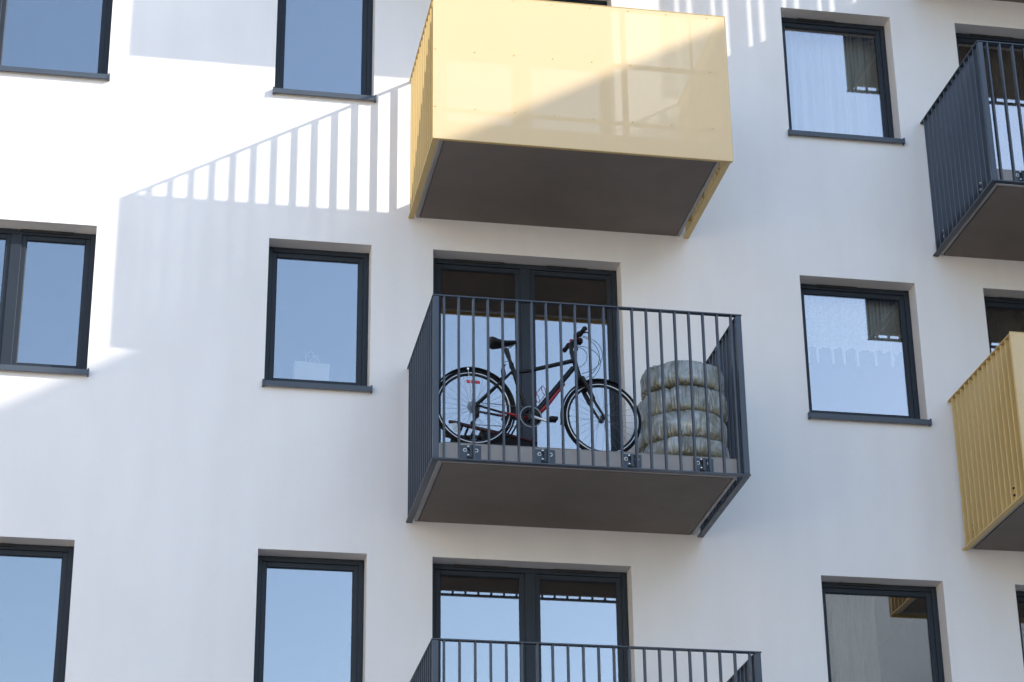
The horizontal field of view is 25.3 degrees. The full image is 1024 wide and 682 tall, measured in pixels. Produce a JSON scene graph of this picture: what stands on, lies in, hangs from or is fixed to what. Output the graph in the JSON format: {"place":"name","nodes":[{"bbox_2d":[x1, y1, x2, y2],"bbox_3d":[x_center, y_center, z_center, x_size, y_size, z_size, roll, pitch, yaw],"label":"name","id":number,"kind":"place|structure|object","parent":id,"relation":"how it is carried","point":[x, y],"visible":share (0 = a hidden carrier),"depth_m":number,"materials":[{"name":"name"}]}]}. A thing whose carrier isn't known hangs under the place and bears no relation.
{"place":"outdoors","nodes":[
{"label":"outdoors","id":0,"kind":"place"},
{"bbox_2d":[0,0,1023,681],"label":"apartment building","id":1,"kind":"structure","parent":0,"point":[218,218],"depth_m":20.76,"materials":[{"name":"paint"}]},
{"bbox_2d":[0,543,73,681],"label":"window","id":2,"kind":"structure","parent":1,"relation":"in","point":[65,553],"depth_m":19.39,"materials":[{"name":"black metal"}]},
{"bbox_2d":[0,228,95,376],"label":"window","id":3,"kind":"structure","parent":1,"relation":"in","point":[16,240],"depth_m":20.42,"materials":[{"name":"black metal"}]},
{"bbox_2d":[0,0,112,80],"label":"window","id":4,"kind":"structure","parent":1,"relation":"in","point":[106,17],"depth_m":21.49,"materials":[{"name":"black metal"}]},
{"bbox_2d":[253,555,363,681],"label":"window","id":5,"kind":"structure","parent":1,"relation":"in","point":[356,567],"depth_m":19.73,"materials":[{"name":"black metal"}]},
{"bbox_2d":[292,351,329,380],"bbox_3d":[-1.839,0.305,20.811,0.337,0.414,0.110,4,-25,-10],"label":"paper bag","id":6,"kind":"object","parent":1,"relation":"on","point":[310,370],"visible":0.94,"depth_m":20.77,"materials":[{"name":"white paper"}]},
{"bbox_2d":[262,247,371,393],"bbox_3d":[-1.768,-0.192,20.724,0.983,1.488,0.307,4,-25,-10],"label":"window","id":7,"kind":"structure","parent":1,"relation":"in","point":[275,253],"depth_m":20.84,"materials":[{"name":"black metal"}]},
{"bbox_2d":[272,0,376,102],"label":"window","id":8,"kind":"structure","parent":1,"relation":"in","point":[367,5],"depth_m":21.95,"materials":[{"name":"black metal"}]},
{"bbox_2d":[445,420,536,446],"bbox_3d":[-0.191,0.948,19.567,0.768,0.399,0.365,4,-25,-10],"label":"sledge","id":9,"kind":"object","parent":1,"relation":"on","point":[524,441],"visible":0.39,"depth_m":19.45,"materials":[{"name":"black plastic"}]},
{"bbox_2d":[433,258,619,449],"bbox_3d":[0.123,0.421,20.935,1.776,2.478,0.104,4,-25,-10],"label":"balcony door","id":10,"kind":"structure","parent":1,"relation":"in","point":[524,282],"depth_m":21.28,"materials":[{"name":"black metal"}]},
{"bbox_2d":[432,563,628,681],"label":"balcony door","id":11,"kind":"structure","parent":1,"relation":"in","point":[529,579],"depth_m":20.07,"materials":[{"name":"black metal"}]},
{"bbox_2d":[439,326,640,451],"bbox_3d":[0.217,0.432,19.290,1.823,1.100,0.517,6,-25,-14],"label":"bicycle","id":12,"kind":"object","parent":1,"relation":"on","point":[540,408],"visible":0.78,"depth_m":19.23,"materials":[{"name":"black metal"}]},
{"bbox_2d":[547,0,606,5],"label":"balcony door","id":13,"kind":"structure","parent":1,"relation":"in","point":[593,2],"depth_m":22.75,"materials":[{"name":"black metal"}]},
{"bbox_2d":[644,436,729,458],"bbox_3d":[1.491,1.009,19.482,0.745,0.181,0.747,14,-28,-30],"label":"bagged tyre","id":14,"kind":"object","parent":1,"relation":"on","point":[687,446],"visible":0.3,"depth_m":19.18,"materials":[{"name":"plastic"}]},
{"bbox_2d":[640,410,727,451],"bbox_3d":[1.474,0.823,19.564,0.741,0.258,0.752,19,-30,-37],"label":"bagged tyre","id":15,"kind":"object","parent":14,"relation":"on","point":[686,425],"visible":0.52,"depth_m":19.28,"materials":[{"name":"plastic"}]},
{"bbox_2d":[641,385,727,423],"bbox_3d":[1.491,0.611,19.667,0.741,0.250,0.736,-20,-30,38],"label":"bagged tyre","id":16,"kind":"object","parent":15,"relation":"on","point":[685,400],"visible":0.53,"depth_m":19.39,"materials":[{"name":"plastic"}]},
{"bbox_2d":[640,360,723,400],"bbox_3d":[1.476,0.396,19.764,0.715,0.247,0.711,-17,-29,31],"label":"bagged tyre","id":17,"kind":"object","parent":16,"relation":"on","point":[683,375],"visible":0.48,"depth_m":19.49,"materials":[{"name":"plastic"}]},
{"bbox_2d":[785,32,882,136],"bbox_3d":[3.201,-2.501,23.111,1.200,1.400,0.119,4,-25,-10],"label":"curtain","id":18,"kind":"object","parent":1,"relation":"hanging from","point":[833,83],"visible":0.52,"depth_m":23.17,"materials":[{"name":"white fabric"}]},
{"bbox_2d":[781,17,904,144],"bbox_3d":[3.263,-2.603,22.821,1.191,1.488,0.307,4,-25,-10],"label":"window","id":19,"kind":"structure","parent":1,"relation":"in","point":[877,32],"depth_m":23.06,"materials":[{"name":"black metal"}]},
{"bbox_2d":[804,296,901,367],"bbox_3d":[3.254,-0.101,21.932,1.170,0.725,0.040,4,-25,-10],"label":"lace curtain","id":20,"kind":"object","parent":1,"relation":"hanging from","point":[857,325],"visible":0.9,"depth_m":21.96,"materials":[{"name":"white fabric"}]},
{"bbox_2d":[830,594,880,681],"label":"curtain","id":21,"kind":"object","parent":1,"relation":"hanging from","point":[855,640],"visible":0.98,"depth_m":20.73,"materials":[{"name":"grey fabric"}]},
{"bbox_2d":[800,284,931,426],"bbox_3d":[3.299,0.130,21.587,1.191,1.488,0.307,4,-25,-10],"label":"window","id":22,"kind":"structure","parent":1,"relation":"in","point":[902,297],"depth_m":21.77,"materials":[{"name":"black metal"}]},
{"bbox_2d":[821,582,944,681],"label":"window","id":23,"kind":"structure","parent":1,"relation":"in","point":[929,594],"depth_m":20.66,"materials":[{"name":"black metal"}]},
{"bbox_2d":[956,33,1023,68],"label":"balcony door","id":24,"kind":"structure","parent":1,"relation":"in","point":[961,39],"depth_m":23.45,"materials":[{"name":"black metal"}]},
{"bbox_2d":[959,48,1023,170],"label":"drape","id":25,"kind":"object","parent":1,"relation":"hanging from","point":[1000,112],"visible":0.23,"depth_m":23.49,"materials":[{"name":"white fabric"}]},
{"bbox_2d":[984,296,1023,352],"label":"balcony door","id":26,"kind":"structure","parent":1,"relation":"in","point":[1005,303],"depth_m":22.19,"materials":[{"name":"black metal"}]},
{"bbox_2d":[987,309,1023,351],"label":"drape","id":27,"kind":"object","parent":1,"relation":"hanging from","point":[1002,325],"visible":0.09,"depth_m":22.40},
{"bbox_2d":[1016,591,1023,663],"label":"balcony door","id":28,"kind":"structure","parent":1,"relation":"in","point":[1019,594],"depth_m":20.90,"materials":[{"name":"black metal"}]},
{"bbox_3d":[1.426,1.120,20.216,0.615,0.254,0.627,7,-25,-15],"label":"bagged tyre","id":29,"kind":"object","parent":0,"visible":0},
{"bbox_2d":[638,425,642,452],"bbox_3d":[1.407,0.903,20.313,0.624,0.252,0.625,-1,-25,-2],"label":"bagged tyre","id":30,"kind":"object","parent":29,"relation":"on","point":[640,449],"visible":0.02,"depth_m":20.19,"materials":[{"name":"plastic"}]},
{"bbox_2d":[637,401,641,424],"bbox_3d":[1.410,0.691,20.409,0.624,0.239,0.626,-7,-26,12],"label":"bagged tyre","id":31,"kind":"object","parent":30,"relation":"on","point":[639,406],"visible":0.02,"depth_m":20.29,"materials":[{"name":"plastic"}]}
]}

